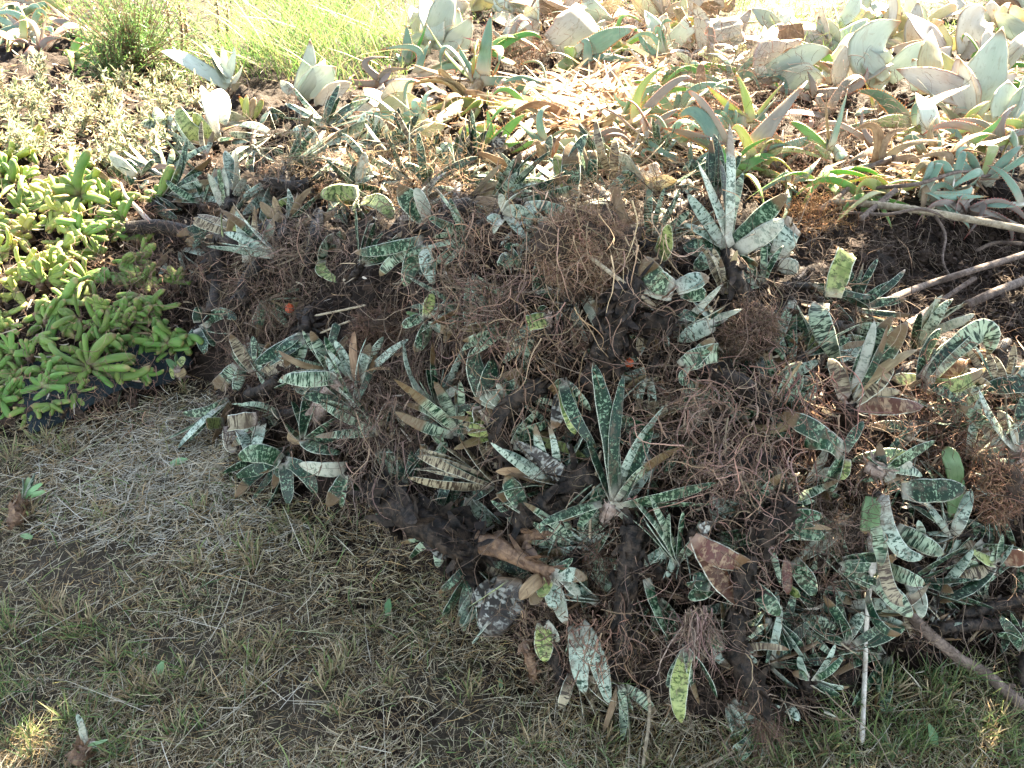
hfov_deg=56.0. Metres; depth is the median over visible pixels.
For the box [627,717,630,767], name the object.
dry stalk
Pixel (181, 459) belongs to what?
weed leaf
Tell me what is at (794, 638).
gasteria plant
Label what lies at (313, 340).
gasteria plant
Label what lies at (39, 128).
finger succulent
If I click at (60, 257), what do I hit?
finger succulent
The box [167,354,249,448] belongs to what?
gasteria plant
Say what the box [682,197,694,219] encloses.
gasteria plant
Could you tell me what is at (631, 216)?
root clump
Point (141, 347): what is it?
finger succulent
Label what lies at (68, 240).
finger succulent
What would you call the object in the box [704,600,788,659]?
gasteria plant
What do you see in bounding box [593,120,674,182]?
gasteria plant
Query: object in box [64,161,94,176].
finger succulent
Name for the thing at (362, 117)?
gasteria plant
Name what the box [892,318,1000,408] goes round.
gasteria plant
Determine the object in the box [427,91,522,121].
aloe plant
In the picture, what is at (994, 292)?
stick
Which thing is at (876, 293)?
gasteria plant
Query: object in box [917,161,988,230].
aloe plant
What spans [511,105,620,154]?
aloe plant
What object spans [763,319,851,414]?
gasteria plant
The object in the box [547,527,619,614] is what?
gasteria plant
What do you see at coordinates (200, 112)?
groundcover tuft
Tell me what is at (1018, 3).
agave plant
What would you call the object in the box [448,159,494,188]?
gasteria plant
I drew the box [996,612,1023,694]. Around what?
gasteria plant
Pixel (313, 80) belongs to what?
agave plant
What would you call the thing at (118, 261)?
finger succulent
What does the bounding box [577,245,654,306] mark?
stick
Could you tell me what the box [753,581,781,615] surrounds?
gasteria plant
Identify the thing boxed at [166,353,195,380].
gasteria plant
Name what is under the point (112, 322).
finger succulent
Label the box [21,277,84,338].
finger succulent
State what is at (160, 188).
finger succulent
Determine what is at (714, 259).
gasteria plant
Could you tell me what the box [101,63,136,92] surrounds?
groundcover tuft
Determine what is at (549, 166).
aloe plant
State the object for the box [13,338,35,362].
finger succulent
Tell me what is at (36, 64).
groundcover tuft
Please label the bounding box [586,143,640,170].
gasteria plant
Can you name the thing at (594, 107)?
aloe plant
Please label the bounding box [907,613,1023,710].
lichen branch
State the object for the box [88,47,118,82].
groundcover tuft
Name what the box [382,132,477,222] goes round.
gasteria plant
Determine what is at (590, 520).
dry stalk
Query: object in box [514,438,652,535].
gasteria plant
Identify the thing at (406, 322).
gasteria plant
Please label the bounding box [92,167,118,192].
finger succulent
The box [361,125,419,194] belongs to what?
gasteria plant
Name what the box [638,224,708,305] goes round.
gasteria plant
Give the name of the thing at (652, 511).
gasteria plant
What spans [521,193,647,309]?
root clump
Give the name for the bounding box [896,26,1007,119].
agave plant
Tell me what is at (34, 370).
finger succulent
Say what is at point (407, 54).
aloe plant
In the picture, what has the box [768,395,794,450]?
gasteria plant
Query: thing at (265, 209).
gasteria plant
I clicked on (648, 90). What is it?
aloe plant
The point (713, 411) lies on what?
gasteria plant
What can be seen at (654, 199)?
gasteria plant
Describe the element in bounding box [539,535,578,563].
gasteria plant
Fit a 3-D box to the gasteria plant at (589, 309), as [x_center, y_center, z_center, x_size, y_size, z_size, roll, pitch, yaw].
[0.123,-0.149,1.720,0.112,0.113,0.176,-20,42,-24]
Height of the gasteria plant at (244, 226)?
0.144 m
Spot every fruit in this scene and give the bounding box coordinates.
[285,303,294,312]
[625,358,633,366]
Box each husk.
[473,530,571,585]
[515,521,574,549]
[517,630,542,686]
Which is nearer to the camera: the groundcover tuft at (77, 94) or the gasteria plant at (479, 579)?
the gasteria plant at (479, 579)
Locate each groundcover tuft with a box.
[0,66,33,98]
[0,75,39,107]
[0,95,4,122]
[0,97,28,126]
[0,108,36,150]
[2,119,48,161]
[9,80,50,120]
[9,122,66,159]
[13,47,49,87]
[14,94,63,138]
[20,66,64,110]
[50,94,88,143]
[54,128,102,168]
[60,76,86,117]
[61,72,117,104]
[62,93,123,137]
[73,137,118,170]
[80,88,120,129]
[83,65,130,113]
[87,117,136,156]
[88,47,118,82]
[99,102,152,138]
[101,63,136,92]
[102,132,140,160]
[125,75,168,102]
[126,75,185,120]
[128,79,173,122]
[130,122,172,160]
[135,63,179,91]
[144,111,178,133]
[152,72,186,103]
[167,101,204,122]
[168,69,216,108]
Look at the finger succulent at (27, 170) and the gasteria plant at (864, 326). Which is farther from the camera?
the finger succulent at (27, 170)
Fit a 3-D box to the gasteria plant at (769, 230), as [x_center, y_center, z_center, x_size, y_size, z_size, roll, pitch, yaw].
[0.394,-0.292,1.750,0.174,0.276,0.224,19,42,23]
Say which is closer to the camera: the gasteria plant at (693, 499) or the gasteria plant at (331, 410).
the gasteria plant at (693, 499)
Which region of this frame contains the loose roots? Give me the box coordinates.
[0,15,1023,767]
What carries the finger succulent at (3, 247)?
on the soil mound
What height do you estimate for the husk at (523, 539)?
0.086 m
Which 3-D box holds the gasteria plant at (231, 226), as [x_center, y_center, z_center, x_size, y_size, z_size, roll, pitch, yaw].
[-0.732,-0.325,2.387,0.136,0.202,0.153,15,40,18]
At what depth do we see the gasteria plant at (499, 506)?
1.71 m
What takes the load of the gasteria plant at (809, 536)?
on the soil mound
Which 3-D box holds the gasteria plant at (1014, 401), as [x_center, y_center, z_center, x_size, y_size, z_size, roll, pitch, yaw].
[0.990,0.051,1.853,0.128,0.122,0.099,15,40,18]
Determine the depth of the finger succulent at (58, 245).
2.53 m
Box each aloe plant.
[0,1,47,26]
[0,9,35,46]
[0,15,27,52]
[3,14,61,58]
[4,0,42,17]
[5,8,53,49]
[24,0,70,28]
[41,2,101,48]
[41,12,106,51]
[65,36,115,73]
[347,56,434,92]
[350,79,449,126]
[356,89,455,122]
[378,42,458,94]
[396,23,426,66]
[410,90,509,124]
[411,13,515,123]
[414,69,475,120]
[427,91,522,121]
[446,124,501,151]
[463,17,535,58]
[466,109,535,152]
[470,31,542,75]
[479,28,541,45]
[490,79,526,101]
[490,86,529,120]
[499,60,546,115]
[507,100,600,125]
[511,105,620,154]
[518,71,603,115]
[534,150,608,177]
[540,38,592,82]
[554,25,634,72]
[558,126,629,150]
[581,47,666,77]
[584,108,642,153]
[585,83,691,124]
[586,96,651,123]
[587,86,702,123]
[598,14,642,53]
[598,99,706,150]
[601,62,658,82]
[604,117,696,158]
[613,18,674,60]
[613,79,737,117]
[619,63,713,86]
[619,131,700,179]
[620,114,705,151]
[629,64,692,128]
[639,140,746,166]
[647,43,734,61]
[659,86,732,107]
[660,65,724,94]
[663,90,726,151]
[664,63,727,93]
[670,15,757,27]
[670,61,770,109]
[678,96,737,144]
[680,60,721,91]
[692,53,788,98]
[698,60,779,99]
[704,26,753,77]
[707,73,782,129]
[714,46,775,85]
[716,90,794,111]
[722,137,776,202]
[726,118,838,143]
[731,123,830,192]
[735,129,814,173]
[744,165,866,217]
[749,81,807,159]
[754,159,842,218]
[760,67,868,109]
[785,74,864,117]
[787,89,848,160]
[791,176,926,227]
[797,61,855,98]
[799,162,881,209]
[801,42,832,71]
[817,107,873,177]
[830,158,934,227]
[839,85,969,131]
[853,82,886,116]
[854,122,938,188]
[890,130,941,177]
[892,101,988,140]
[905,82,1017,107]
[905,150,954,222]
[909,151,980,190]
[910,103,962,140]
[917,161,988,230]
[917,190,1023,240]
[923,105,1023,153]
[926,117,1014,172]
[941,112,1023,161]
[945,145,1023,190]
[954,114,1023,194]
[962,33,1023,68]
[987,164,1023,208]
[1008,66,1023,75]
[1012,78,1020,88]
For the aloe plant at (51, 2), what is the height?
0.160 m
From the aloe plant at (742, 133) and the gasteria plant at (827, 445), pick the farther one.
the aloe plant at (742, 133)
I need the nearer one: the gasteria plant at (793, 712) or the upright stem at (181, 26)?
the gasteria plant at (793, 712)
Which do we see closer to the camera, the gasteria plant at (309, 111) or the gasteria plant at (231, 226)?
the gasteria plant at (231, 226)
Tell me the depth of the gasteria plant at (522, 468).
1.68 m
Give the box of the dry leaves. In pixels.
[0,0,1023,748]
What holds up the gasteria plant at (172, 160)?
on the soil mound
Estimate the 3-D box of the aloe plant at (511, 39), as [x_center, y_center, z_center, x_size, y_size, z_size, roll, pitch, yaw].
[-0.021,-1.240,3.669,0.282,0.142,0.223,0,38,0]
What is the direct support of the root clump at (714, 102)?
on the soil mound
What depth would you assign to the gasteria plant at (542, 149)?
2.82 m
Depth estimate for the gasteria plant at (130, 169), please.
2.79 m
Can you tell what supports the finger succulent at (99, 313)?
on the soil mound
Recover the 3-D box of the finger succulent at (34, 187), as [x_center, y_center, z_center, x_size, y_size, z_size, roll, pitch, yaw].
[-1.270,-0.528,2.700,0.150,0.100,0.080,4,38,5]
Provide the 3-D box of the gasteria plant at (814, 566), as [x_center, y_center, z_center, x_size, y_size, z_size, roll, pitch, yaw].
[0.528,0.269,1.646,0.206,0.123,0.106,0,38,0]
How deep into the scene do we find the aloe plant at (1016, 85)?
3.46 m
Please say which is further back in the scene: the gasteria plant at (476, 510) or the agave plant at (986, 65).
the agave plant at (986, 65)
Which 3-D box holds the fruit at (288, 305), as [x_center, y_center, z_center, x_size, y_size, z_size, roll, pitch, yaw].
[-0.510,-0.175,2.208,0.022,0.025,0.022,0,38,0]
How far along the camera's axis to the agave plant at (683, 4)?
4.26 m
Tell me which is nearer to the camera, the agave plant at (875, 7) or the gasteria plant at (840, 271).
the gasteria plant at (840, 271)
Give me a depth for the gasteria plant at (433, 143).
2.92 m
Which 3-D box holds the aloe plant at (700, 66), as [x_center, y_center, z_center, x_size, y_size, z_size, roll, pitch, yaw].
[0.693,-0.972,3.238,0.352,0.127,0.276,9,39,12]
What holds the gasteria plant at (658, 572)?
on the soil mound
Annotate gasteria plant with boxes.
[3,473,46,533]
[64,713,108,767]
[92,166,152,210]
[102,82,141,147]
[107,154,154,188]
[124,138,210,213]
[128,141,217,220]
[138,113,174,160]
[138,178,183,219]
[140,107,182,153]
[140,129,212,212]
[156,243,204,292]
[165,163,216,215]
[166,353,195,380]
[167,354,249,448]
[171,118,223,168]
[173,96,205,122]
[175,85,234,154]
[177,217,214,248]
[186,205,249,294]
[188,307,236,353]
[193,214,227,244]
[206,151,246,258]
[206,205,284,268]
[206,395,288,452]
[212,349,246,391]
[213,150,250,219]
[215,333,291,391]
[218,263,300,336]
[221,95,263,132]
[221,122,278,161]
[222,428,312,513]
[224,108,287,171]
[228,306,275,394]
[231,357,318,446]
[235,147,312,222]
[235,205,278,268]
[235,443,317,505]
[245,145,282,173]
[248,149,315,180]
[254,301,330,367]
[259,105,285,129]
[260,188,335,268]
[266,193,302,218]
[268,349,340,416]
[274,84,328,137]
[274,88,352,140]
[274,112,338,199]
[274,322,346,397]
[278,156,345,188]
[281,369,353,428]
[283,390,341,454]
[288,120,367,154]
[299,461,359,507]
[303,353,377,412]
[304,84,373,151]
[315,151,370,224]
[315,231,345,281]
[315,387,408,460]
[317,133,397,215]
[320,184,394,235]
[324,331,408,412]
[327,152,383,191]
[329,96,392,152]
[338,113,368,151]
[339,140,374,156]
[340,336,349,348]
[346,210,401,285]
[347,112,391,158]
[351,390,401,472]
[355,185,458,286]
[358,159,418,216]
[361,111,428,164]
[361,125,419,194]
[362,436,398,522]
[365,107,433,157]
[370,147,406,168]
[375,147,383,159]
[375,399,407,439]
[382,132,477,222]
[392,449,422,491]
[394,379,464,446]
[396,370,478,446]
[399,171,465,229]
[400,539,443,567]
[401,234,448,274]
[401,293,452,351]
[403,341,466,441]
[408,264,512,341]
[408,436,498,490]
[415,129,441,175]
[419,434,447,458]
[421,187,522,273]
[422,547,473,615]
[427,476,495,507]
[428,134,464,172]
[430,267,535,345]
[430,488,451,508]
[435,109,527,190]
[435,167,467,198]
[435,228,515,324]
[438,125,486,166]
[438,560,531,631]
[442,434,509,515]
[446,316,533,370]
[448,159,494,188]
[450,411,521,452]
[451,396,470,449]
[453,148,487,214]
[455,568,484,628]
[461,164,522,219]
[461,298,531,354]
[462,307,577,431]
[463,491,505,529]
[466,347,524,427]
[468,573,525,643]
[473,383,531,467]
[478,152,540,180]
[486,193,536,238]
[490,422,588,504]
[490,500,539,548]
[491,158,539,201]
[496,476,527,522]
[497,242,524,273]
[498,151,571,195]
[499,306,588,372]
[500,186,579,258]
[505,258,554,317]
[508,410,585,457]
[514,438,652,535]
[516,180,554,254]
[517,192,589,228]
[518,186,572,239]
[519,558,587,624]
[520,161,530,171]
[522,162,589,200]
[523,489,613,609]
[526,305,552,330]
[530,135,562,171]
[530,320,636,379]
[531,377,656,452]
[534,618,559,661]
[536,523,616,585]
[539,362,716,548]
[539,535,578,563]
[544,155,606,176]
[545,652,624,720]
[546,429,605,499]
[547,135,626,208]
[547,285,581,316]
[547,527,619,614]
[548,377,595,447]
[551,413,601,462]
[552,134,587,202]
[552,556,614,621]
[554,296,602,346]
[563,475,607,529]
[565,619,611,703]
[578,124,621,185]
[579,171,603,185]
[579,339,668,403]
[582,169,626,203]
[583,172,644,207]
[583,539,649,635]
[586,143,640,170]
[588,169,638,197]
[588,410,658,470]
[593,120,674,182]
[595,173,654,199]
[603,652,655,741]
[608,371,676,411]
[610,186,629,226]
[617,126,701,185]
[624,337,681,413]
[626,395,682,508]
[629,477,673,552]
[632,357,749,434]
[632,495,704,612]
[633,119,676,199]
[633,508,679,596]
[635,633,757,675]
[636,248,691,360]
[638,168,704,206]
[638,182,719,263]
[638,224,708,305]
[643,187,672,216]
[643,578,716,722]
[644,534,690,581]
[645,469,748,534]
[650,124,704,186]
[650,597,680,646]
[651,413,712,482]
[653,183,716,218]
[655,284,741,345]
[659,370,743,434]
[665,157,705,204]
[666,365,719,423]
[675,525,754,554]
[676,302,728,342]
[677,337,719,385]
[678,369,741,494]
[679,602,725,660]
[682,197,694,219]
[683,124,788,306]
[685,174,705,216]
[685,572,714,600]
[686,521,752,604]
[690,246,740,358]
[692,365,805,437]
[693,458,799,509]
[697,336,742,370]
[697,473,840,585]
[699,134,741,204]
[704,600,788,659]
[708,382,785,479]
[719,668,821,763]
[723,698,781,736]
[725,349,769,381]
[731,460,793,512]
[743,245,783,299]
[749,240,796,264]
[749,587,805,663]
[750,285,801,372]
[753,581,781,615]
[753,583,815,665]
[756,331,797,368]
[760,351,818,403]
[761,604,844,696]
[762,274,875,321]
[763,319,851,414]
[764,583,837,663]
[765,324,864,399]
[767,216,800,278]
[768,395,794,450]
[769,643,848,710]
[770,691,840,725]
[775,360,815,418]
[776,296,813,359]
[776,442,832,509]
[779,555,817,597]
[779,576,849,646]
[780,411,869,492]
[781,451,844,510]
[785,506,868,587]
[785,509,830,540]
[793,383,820,411]
[796,467,903,566]
[797,294,857,347]
[798,593,905,681]
[804,526,895,618]
[806,554,874,626]
[807,247,855,362]
[807,626,893,713]
[812,258,915,320]
[816,544,876,592]
[817,589,915,628]
[822,316,923,446]
[824,333,906,367]
[831,316,892,337]
[851,433,946,518]
[856,440,966,502]
[860,490,943,636]
[861,306,911,335]
[867,398,949,478]
[887,297,985,388]
[889,521,994,619]
[891,591,963,667]
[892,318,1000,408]
[894,295,974,341]
[898,546,973,621]
[899,499,988,551]
[900,387,987,477]
[904,489,985,573]
[906,337,987,427]
[913,397,968,447]
[929,528,990,610]
[935,319,1023,373]
[939,533,1023,602]
[941,446,964,517]
[942,398,1023,477]
[953,533,991,564]
[959,546,1014,629]
[960,390,1023,474]
[963,343,1023,408]
[963,354,994,390]
[965,460,1015,551]
[966,473,999,499]
[968,572,1023,653]
[981,529,1023,594]
[983,366,1023,393]
[994,404,1016,419]
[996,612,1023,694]
[1009,373,1023,420]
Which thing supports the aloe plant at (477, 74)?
on the soil mound
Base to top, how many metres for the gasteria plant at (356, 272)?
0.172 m
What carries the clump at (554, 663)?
on the soil mound
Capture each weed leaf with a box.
[20,533,32,539]
[155,660,163,675]
[170,457,187,466]
[384,598,391,615]
[928,723,938,746]
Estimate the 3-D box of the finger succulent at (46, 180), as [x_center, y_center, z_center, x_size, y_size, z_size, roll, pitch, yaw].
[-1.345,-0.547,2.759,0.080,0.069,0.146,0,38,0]
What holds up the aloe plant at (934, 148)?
on the soil mound
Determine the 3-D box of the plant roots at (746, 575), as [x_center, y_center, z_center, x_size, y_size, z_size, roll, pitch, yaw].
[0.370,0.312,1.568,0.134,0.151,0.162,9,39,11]
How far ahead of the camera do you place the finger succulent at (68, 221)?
2.57 m
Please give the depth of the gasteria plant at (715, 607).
1.59 m
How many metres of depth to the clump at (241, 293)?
2.23 m
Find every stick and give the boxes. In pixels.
[435,88,475,121]
[493,112,536,157]
[512,134,567,160]
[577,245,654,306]
[798,132,947,194]
[817,182,854,211]
[829,197,1023,232]
[841,188,897,229]
[843,207,991,220]
[870,251,1023,309]
[876,170,991,189]
[907,307,927,326]
[934,215,954,282]
[940,276,976,302]
[965,276,1023,307]
[976,241,1023,251]
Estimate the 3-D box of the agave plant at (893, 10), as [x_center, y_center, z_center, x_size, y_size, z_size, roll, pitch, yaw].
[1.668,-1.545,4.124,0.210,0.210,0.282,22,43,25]
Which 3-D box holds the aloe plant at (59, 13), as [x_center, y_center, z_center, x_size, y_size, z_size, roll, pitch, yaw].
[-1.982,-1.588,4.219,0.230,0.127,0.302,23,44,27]
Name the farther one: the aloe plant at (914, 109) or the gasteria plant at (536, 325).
the aloe plant at (914, 109)
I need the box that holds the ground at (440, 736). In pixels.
[0,0,1023,767]
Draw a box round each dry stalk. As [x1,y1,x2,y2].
[314,304,364,315]
[320,318,354,333]
[589,451,601,538]
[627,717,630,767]
[641,690,651,767]
[699,750,735,767]
[859,574,872,744]
[867,535,876,574]
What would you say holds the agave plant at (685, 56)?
on the soil mound
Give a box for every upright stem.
[163,0,171,49]
[175,0,187,50]
[181,1,188,52]
[211,0,220,31]
[219,1,230,36]
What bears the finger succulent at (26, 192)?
on the soil mound
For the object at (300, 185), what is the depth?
2.50 m
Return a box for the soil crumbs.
[0,43,1023,724]
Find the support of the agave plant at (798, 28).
on the soil mound
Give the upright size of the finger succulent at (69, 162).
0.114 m
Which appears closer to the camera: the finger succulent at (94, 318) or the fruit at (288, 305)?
the fruit at (288, 305)
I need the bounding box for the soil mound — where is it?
[0,0,1023,767]
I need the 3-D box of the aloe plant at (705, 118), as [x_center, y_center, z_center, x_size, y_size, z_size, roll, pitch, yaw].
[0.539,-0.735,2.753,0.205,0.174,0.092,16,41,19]
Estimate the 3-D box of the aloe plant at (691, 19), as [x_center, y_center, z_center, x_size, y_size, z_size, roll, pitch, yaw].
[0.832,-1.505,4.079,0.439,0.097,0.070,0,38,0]
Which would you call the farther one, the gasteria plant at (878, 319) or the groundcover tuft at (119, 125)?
the groundcover tuft at (119, 125)
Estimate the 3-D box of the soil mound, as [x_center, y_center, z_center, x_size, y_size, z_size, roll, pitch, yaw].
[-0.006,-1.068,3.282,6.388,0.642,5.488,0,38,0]
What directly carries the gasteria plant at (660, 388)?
on the soil mound
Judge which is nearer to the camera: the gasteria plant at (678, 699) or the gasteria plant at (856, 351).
the gasteria plant at (678, 699)
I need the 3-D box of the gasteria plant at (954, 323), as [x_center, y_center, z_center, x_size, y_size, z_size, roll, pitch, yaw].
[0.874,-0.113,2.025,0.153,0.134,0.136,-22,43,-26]
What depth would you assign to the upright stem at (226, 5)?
4.28 m
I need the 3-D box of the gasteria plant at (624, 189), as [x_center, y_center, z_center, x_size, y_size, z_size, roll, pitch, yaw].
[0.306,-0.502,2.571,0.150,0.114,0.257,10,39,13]
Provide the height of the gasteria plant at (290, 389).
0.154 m
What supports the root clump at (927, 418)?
on the soil mound
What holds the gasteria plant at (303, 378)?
on the soil mound
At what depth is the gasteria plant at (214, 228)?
2.42 m
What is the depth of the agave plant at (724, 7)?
4.62 m
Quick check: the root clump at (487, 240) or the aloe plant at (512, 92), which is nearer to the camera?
the root clump at (487, 240)
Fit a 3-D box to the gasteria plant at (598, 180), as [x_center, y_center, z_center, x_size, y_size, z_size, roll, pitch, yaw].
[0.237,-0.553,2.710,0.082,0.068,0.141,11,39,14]
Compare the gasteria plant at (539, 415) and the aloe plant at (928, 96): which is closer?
the gasteria plant at (539, 415)
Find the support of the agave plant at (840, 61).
on the soil mound
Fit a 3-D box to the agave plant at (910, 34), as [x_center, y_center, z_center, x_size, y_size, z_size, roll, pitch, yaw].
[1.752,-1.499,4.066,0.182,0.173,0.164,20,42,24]
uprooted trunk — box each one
[114,182,329,254]
[189,236,241,324]
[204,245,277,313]
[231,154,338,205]
[241,371,283,401]
[303,204,326,271]
[342,459,500,587]
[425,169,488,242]
[445,358,564,484]
[493,444,605,558]
[581,507,682,691]
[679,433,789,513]
[689,601,810,766]
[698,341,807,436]
[931,614,1023,638]
[951,590,1023,618]
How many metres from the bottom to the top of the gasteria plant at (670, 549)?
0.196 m
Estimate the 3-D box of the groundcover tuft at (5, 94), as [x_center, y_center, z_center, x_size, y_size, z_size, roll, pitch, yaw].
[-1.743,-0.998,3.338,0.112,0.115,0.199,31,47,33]
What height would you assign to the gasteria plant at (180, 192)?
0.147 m
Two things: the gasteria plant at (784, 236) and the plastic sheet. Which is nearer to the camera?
the gasteria plant at (784, 236)
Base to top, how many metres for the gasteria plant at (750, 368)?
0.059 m
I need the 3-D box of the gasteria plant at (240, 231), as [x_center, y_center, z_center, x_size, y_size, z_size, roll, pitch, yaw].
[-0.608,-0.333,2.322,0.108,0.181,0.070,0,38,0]
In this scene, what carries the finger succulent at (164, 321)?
on the soil mound
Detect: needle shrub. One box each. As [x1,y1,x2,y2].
[36,0,230,83]
[62,18,155,88]
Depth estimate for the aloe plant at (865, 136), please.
2.82 m
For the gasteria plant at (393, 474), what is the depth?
1.94 m
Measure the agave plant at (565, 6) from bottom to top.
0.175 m
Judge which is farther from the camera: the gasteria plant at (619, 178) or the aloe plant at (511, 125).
the aloe plant at (511, 125)
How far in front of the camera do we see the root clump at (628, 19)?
4.22 m
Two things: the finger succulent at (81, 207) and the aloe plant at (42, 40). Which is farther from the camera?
the aloe plant at (42, 40)
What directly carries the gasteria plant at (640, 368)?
on the soil mound
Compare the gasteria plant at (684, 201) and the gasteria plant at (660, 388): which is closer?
the gasteria plant at (660, 388)
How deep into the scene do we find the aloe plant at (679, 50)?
3.76 m
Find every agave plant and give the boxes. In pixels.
[160,38,249,91]
[280,39,351,105]
[357,80,419,120]
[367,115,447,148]
[407,0,472,61]
[456,0,492,13]
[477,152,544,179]
[484,0,523,14]
[491,0,524,25]
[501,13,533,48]
[510,0,580,17]
[524,0,542,34]
[544,3,599,57]
[582,0,613,28]
[598,0,626,17]
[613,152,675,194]
[632,0,703,22]
[638,29,675,54]
[639,10,694,49]
[671,6,713,49]
[675,52,692,66]
[680,0,687,15]
[693,3,759,53]
[698,26,767,74]
[700,0,735,15]
[745,22,803,44]
[752,7,815,29]
[753,34,831,91]
[758,1,798,37]
[804,6,869,50]
[820,33,853,86]
[830,44,892,85]
[832,0,874,28]
[847,19,923,89]
[861,0,887,20]
[880,0,943,31]
[883,0,929,49]
[889,13,952,56]
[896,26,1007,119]
[902,92,939,139]
[904,0,951,42]
[909,30,943,94]
[919,0,964,20]
[922,59,976,122]
[941,51,1016,82]
[952,4,993,59]
[966,0,1009,30]
[980,30,1023,69]
[982,76,1023,129]
[990,0,1023,27]
[993,5,1023,40]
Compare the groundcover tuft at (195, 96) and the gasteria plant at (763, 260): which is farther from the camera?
the groundcover tuft at (195, 96)
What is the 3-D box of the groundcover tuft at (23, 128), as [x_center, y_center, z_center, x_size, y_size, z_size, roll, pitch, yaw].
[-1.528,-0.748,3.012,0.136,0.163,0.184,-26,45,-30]
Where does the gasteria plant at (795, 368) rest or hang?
on the soil mound
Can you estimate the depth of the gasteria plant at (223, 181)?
2.62 m
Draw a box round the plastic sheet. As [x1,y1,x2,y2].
[21,344,192,434]
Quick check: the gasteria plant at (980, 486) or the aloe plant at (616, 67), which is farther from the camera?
the aloe plant at (616, 67)
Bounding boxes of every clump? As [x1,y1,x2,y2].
[0,164,261,367]
[2,307,200,466]
[178,158,401,319]
[189,222,358,368]
[193,303,302,395]
[217,80,389,198]
[268,72,575,223]
[268,300,504,496]
[271,318,540,566]
[339,298,413,357]
[343,160,556,353]
[393,214,560,394]
[399,124,871,429]
[433,0,600,76]
[438,258,645,463]
[490,569,586,665]
[501,100,786,293]
[504,601,591,720]
[519,587,659,696]
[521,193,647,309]
[525,0,794,51]
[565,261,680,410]
[573,0,857,139]
[584,304,867,515]
[615,0,869,110]
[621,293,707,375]
[625,374,839,603]
[633,601,761,690]
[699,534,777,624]
[708,290,796,371]
[711,318,915,498]
[719,482,821,581]
[737,113,868,214]
[746,29,973,168]
[749,138,887,254]
[776,451,932,601]
[786,285,1023,531]
[965,450,1023,533]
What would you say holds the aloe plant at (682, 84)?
on the soil mound
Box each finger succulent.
[0,140,36,163]
[0,152,17,188]
[0,158,36,194]
[0,186,41,216]
[0,212,5,219]
[0,215,11,234]
[0,218,20,238]
[0,227,11,264]
[0,234,18,261]
[0,262,26,286]
[0,275,27,307]
[0,304,25,319]
[0,315,23,339]
[0,322,7,332]
[0,331,25,369]
[0,349,17,370]
[0,366,28,386]
[0,367,12,385]
[0,375,20,412]
[0,378,18,419]
[4,246,44,275]
[5,144,43,165]
[8,213,36,243]
[8,340,54,363]
[9,406,41,427]
[11,203,40,232]
[12,233,32,252]
[12,252,46,275]
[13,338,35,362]
[13,376,23,399]
[16,164,29,190]
[17,123,44,144]
[17,165,40,191]
[18,333,150,403]
[18,382,24,398]
[19,259,49,297]
[20,360,68,397]
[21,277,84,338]
[22,188,34,206]
[24,249,48,270]
[24,353,61,376]
[25,189,54,215]
[28,174,59,196]
[29,177,55,190]
[29,331,60,351]
[30,399,70,415]
[31,260,70,292]
[31,298,49,327]
[32,215,71,233]
[35,373,66,398]
[39,195,70,234]
[40,246,73,277]
[40,297,65,326]
[41,195,73,221]
[41,237,73,263]
[41,294,61,306]
[45,177,60,194]
[45,231,86,260]
[50,360,69,376]
[51,148,109,211]
[51,294,83,341]
[52,147,84,179]
[53,217,114,245]
[54,194,85,215]
[54,275,75,290]
[60,341,91,372]
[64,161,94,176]
[64,224,82,239]
[64,258,97,301]
[67,210,108,245]
[70,274,90,298]
[70,379,96,409]
[71,175,95,216]
[74,235,107,266]
[82,170,97,191]
[82,315,115,348]
[83,299,116,340]
[84,294,110,333]
[87,267,115,284]
[88,177,124,209]
[90,334,123,354]
[91,326,132,354]
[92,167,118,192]
[92,177,111,202]
[96,195,134,241]
[97,207,115,235]
[106,272,128,289]
[107,306,127,332]
[110,296,147,323]
[111,217,130,242]
[111,252,148,273]
[112,292,164,321]
[114,360,139,388]
[115,192,140,207]
[115,306,136,334]
[116,222,140,246]
[116,252,140,277]
[119,345,135,365]
[123,265,163,287]
[124,328,160,354]
[125,306,151,345]
[129,262,159,292]
[132,332,157,344]
[133,298,152,326]
[135,367,163,385]
[138,165,174,202]
[139,233,154,244]
[140,237,157,273]
[141,326,187,351]
[145,334,190,362]
[149,289,181,320]
[151,321,194,355]
[152,317,170,341]
[163,266,192,294]
[173,327,203,348]
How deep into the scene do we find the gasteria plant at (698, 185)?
2.63 m
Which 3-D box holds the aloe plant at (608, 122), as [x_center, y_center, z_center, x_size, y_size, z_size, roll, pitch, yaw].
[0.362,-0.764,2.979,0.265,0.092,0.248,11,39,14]
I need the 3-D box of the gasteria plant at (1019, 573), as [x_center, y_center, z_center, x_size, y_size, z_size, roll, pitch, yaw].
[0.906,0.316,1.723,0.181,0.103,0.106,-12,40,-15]
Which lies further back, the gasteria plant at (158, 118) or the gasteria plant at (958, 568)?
the gasteria plant at (158, 118)
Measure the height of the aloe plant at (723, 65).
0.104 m
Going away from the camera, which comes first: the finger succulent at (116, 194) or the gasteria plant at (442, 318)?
the gasteria plant at (442, 318)
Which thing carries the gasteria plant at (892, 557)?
on the soil mound
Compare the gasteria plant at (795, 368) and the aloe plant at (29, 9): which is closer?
the gasteria plant at (795, 368)
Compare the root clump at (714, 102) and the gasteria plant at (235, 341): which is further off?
the root clump at (714, 102)
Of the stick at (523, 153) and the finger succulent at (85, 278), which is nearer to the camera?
the finger succulent at (85, 278)
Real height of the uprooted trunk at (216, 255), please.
0.167 m
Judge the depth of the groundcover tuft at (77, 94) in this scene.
3.27 m

